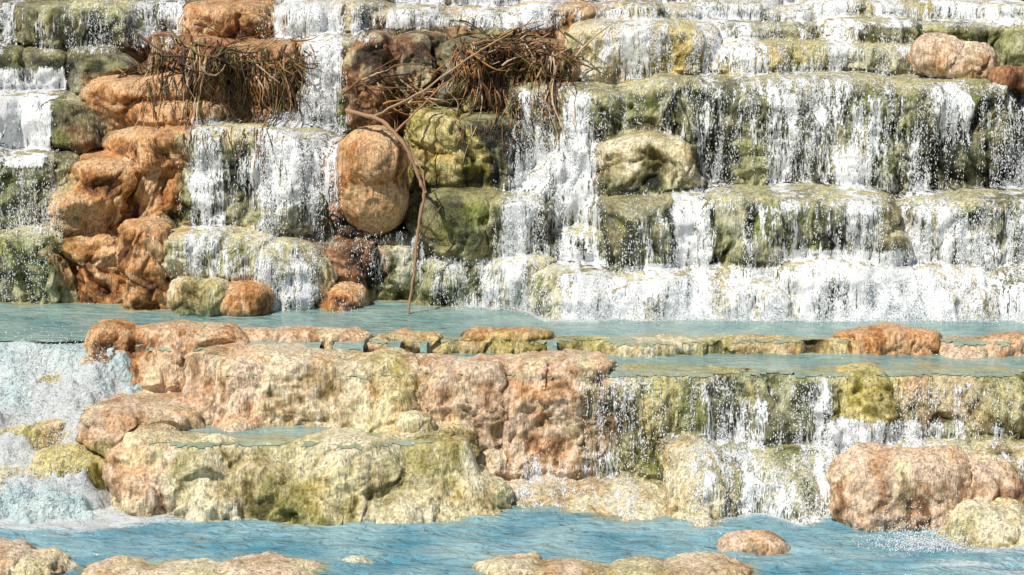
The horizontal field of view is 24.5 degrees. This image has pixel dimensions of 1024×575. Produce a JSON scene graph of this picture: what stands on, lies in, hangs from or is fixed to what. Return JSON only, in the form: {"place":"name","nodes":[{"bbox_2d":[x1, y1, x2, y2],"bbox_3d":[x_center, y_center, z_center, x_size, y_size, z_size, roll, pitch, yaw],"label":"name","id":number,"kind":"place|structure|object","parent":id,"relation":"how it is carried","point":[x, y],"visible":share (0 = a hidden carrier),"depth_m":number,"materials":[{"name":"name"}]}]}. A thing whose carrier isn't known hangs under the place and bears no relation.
{"place":"outdoors","nodes":[
{"label":"outdoors","id":0,"kind":"place"},
{"bbox_2d":[0,341,142,523],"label":"rapids water","id":1,"kind":"structure","parent":0,"point":[119,374],"depth_m":27.66,"materials":[{"name":"white liquid"}]},
{"bbox_2d":[148,425,431,449],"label":"shelf pool water","id":2,"kind":"structure","parent":0,"point":[271,435],"depth_m":26.86,"materials":[{"name":"teal liquid"}]},
{"bbox_2d":[395,410,436,432],"bbox_3d":[-1.097,1.599,27.035,0.489,0.380,0.399,0,9,0],"label":"stone","id":3,"kind":"object","parent":2,"relation":"in","point":[412,421],"visible":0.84,"depth_m":26.87,"materials":[{"name":"stone"}]},
{"bbox_2d":[0,0,1023,322],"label":"waterfall","id":4,"kind":"structure","parent":0,"point":[684,222],"depth_m":31.51,"materials":[{"name":"white liquid"}]},
{"bbox_2d":[0,502,1023,574],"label":"pool water","id":5,"kind":"structure","parent":0,"point":[826,545],"depth_m":25.27,"materials":[{"name":"blue liquid"}]},
{"bbox_2d":[0,302,110,517],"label":"water spray","id":6,"kind":"object","parent":5,"relation":"on","point":[20,456],"visible":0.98,"depth_m":27.49,"materials":[{"name":"white liquid"}]},
{"bbox_2d":[342,555,372,562],"bbox_3d":[-1.619,2.966,24.578,0.450,0.362,0.392,0,9,0],"label":"stone","id":7,"kind":"object","parent":5,"relation":"in","point":[357,559],"visible":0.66,"depth_m":24.50,"materials":[{"name":"stone"}]},
{"bbox_2d":[716,530,790,555],"bbox_3d":[2.566,2.832,25.144,0.825,0.495,0.643,0,9,0],"label":"stone","id":8,"kind":"object","parent":5,"relation":"in","point":[762,542],"visible":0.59,"depth_m":24.93,"materials":[{"name":"stone"}]},
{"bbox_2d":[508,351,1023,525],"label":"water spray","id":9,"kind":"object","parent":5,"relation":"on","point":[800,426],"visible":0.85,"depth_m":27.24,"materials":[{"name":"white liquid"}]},
{"bbox_2d":[848,493,1001,554],"bbox_3d":[4.348,2.204,24.987,1.684,1.153,0.844,0,9,0],"label":"water spray","id":10,"kind":"object","parent":5,"relation":"on","point":[934,541],"visible":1,"depth_m":25.04,"materials":[{"name":"white liquid"}]},
{"bbox_2d":[0,299,1023,352],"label":"pool water","id":11,"kind":"structure","parent":0,"point":[375,317],"depth_m":29.84,"materials":[{"name":"blue liquid"}]},
{"bbox_2d":[167,276,228,316],"bbox_3d":[-4.022,0.148,30.595,0.905,0.586,0.724,0,9,0],"label":"stone","id":12,"kind":"object","parent":11,"relation":"in","point":[195,296],"visible":0.84,"depth_m":30.37,"materials":[{"name":"stone"}]},
{"bbox_2d":[219,279,273,316],"bbox_3d":[-3.509,0.184,30.689,0.845,0.573,0.851,0,9,0],"label":"stone","id":13,"kind":"object","parent":11,"relation":"in","point":[243,298],"visible":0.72,"depth_m":30.34,"materials":[{"name":"stone"}]},
{"bbox_2d":[345,31,512,312],"bbox_3d":[-0.855,-1.607,31.493,2.458,3.514,1.293,-8,12,-41],"label":"driftwood branch","id":14,"kind":"object","parent":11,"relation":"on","point":[390,129],"visible":1,"depth_m":30.74,"materials":[{"name":"brown wood"}]},
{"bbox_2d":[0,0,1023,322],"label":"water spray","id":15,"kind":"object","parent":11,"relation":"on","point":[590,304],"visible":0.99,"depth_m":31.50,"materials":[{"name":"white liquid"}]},
{"bbox_2d":[452,281,1023,326],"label":"water spray","id":16,"kind":"object","parent":11,"relation":"on","point":[614,315],"visible":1,"depth_m":30.05,"materials":[{"name":"white liquid"}]},
{"bbox_2d":[208,352,1023,380],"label":"terrace pool water","id":17,"kind":"structure","parent":0,"point":[803,365],"depth_m":28.01,"materials":[{"name":"blue liquid"}]},
{"bbox_2d":[514,352,1023,526],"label":"waterfall","id":18,"kind":"structure","parent":0,"point":[862,434],"depth_m":27.23,"materials":[{"name":"white liquid"}]},
{"label":"ground","id":19,"kind":"structure","parent":0,"visible":0},
{"bbox_2d":[0,0,1023,574],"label":"travertine terraces","id":20,"kind":"object","parent":19,"relation":"on","point":[124,220],"visible":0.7,"depth_m":30.73,"materials":[{"name":"beige stone"}]},
{"bbox_2d":[114,23,321,190],"bbox_3d":[-4.002,-2.458,31.920,3.004,2.169,1.722,0,9,0],"label":"root tangle","id":21,"kind":"object","parent":20,"relation":"attached to","point":[205,64],"visible":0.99,"depth_m":32.39,"materials":[{"name":"brown wood"}]},
{"bbox_2d":[334,125,409,236],"bbox_3d":[-1.855,-1.407,31.405,1.020,1.519,1.214,0,9,0],"label":"boulder","id":22,"kind":"object","parent":20,"relation":"on","point":[373,164],"visible":0.93,"depth_m":31.03,"materials":[{"name":"stone"}]},
{"bbox_2d":[342,56,464,133],"bbox_3d":[-1.479,-2.566,31.643,1.697,0.999,1.512,0,9,0],"label":"root tangle","id":23,"kind":"object","parent":20,"relation":"attached to","point":[405,91],"visible":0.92,"depth_m":32.18,"materials":[{"name":"brown wood"}]},
{"bbox_2d":[431,16,628,160],"bbox_3d":[0.145,-2.708,32.033,2.905,1.898,1.399,0,9,0],"label":"root tangle","id":24,"kind":"object","parent":20,"relation":"attached to","point":[501,69],"visible":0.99,"depth_m":32.41,"materials":[{"name":"brown wood"}]},
{"bbox_2d":[908,32,997,78],"bbox_3d":[6.066,-3.140,32.542,1.219,0.741,0.951,0,9,0],"label":"stone","id":25,"kind":"object","parent":20,"relation":"on","point":[939,55],"visible":0.94,"depth_m":32.21,"materials":[{"name":"stone"}]},
{"bbox_2d":[987,65,1023,94],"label":"stone","id":26,"kind":"object","parent":20,"relation":"on","point":[1011,77],"visible":0.82,"depth_m":31.90,"materials":[{"name":"stone"}]},
{"bbox_2d":[827,442,1023,531],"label":"boulder","id":27,"kind":"object","parent":19,"relation":"on","point":[878,480],"visible":0.58,"depth_m":25.83,"materials":[{"name":"stone"}]},
{"bbox_2d":[936,497,1023,548],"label":"boulder","id":28,"kind":"object","parent":19,"relation":"on","point":[1005,516],"visible":0.58,"depth_m":25.36,"materials":[{"name":"stone"}]}
]}

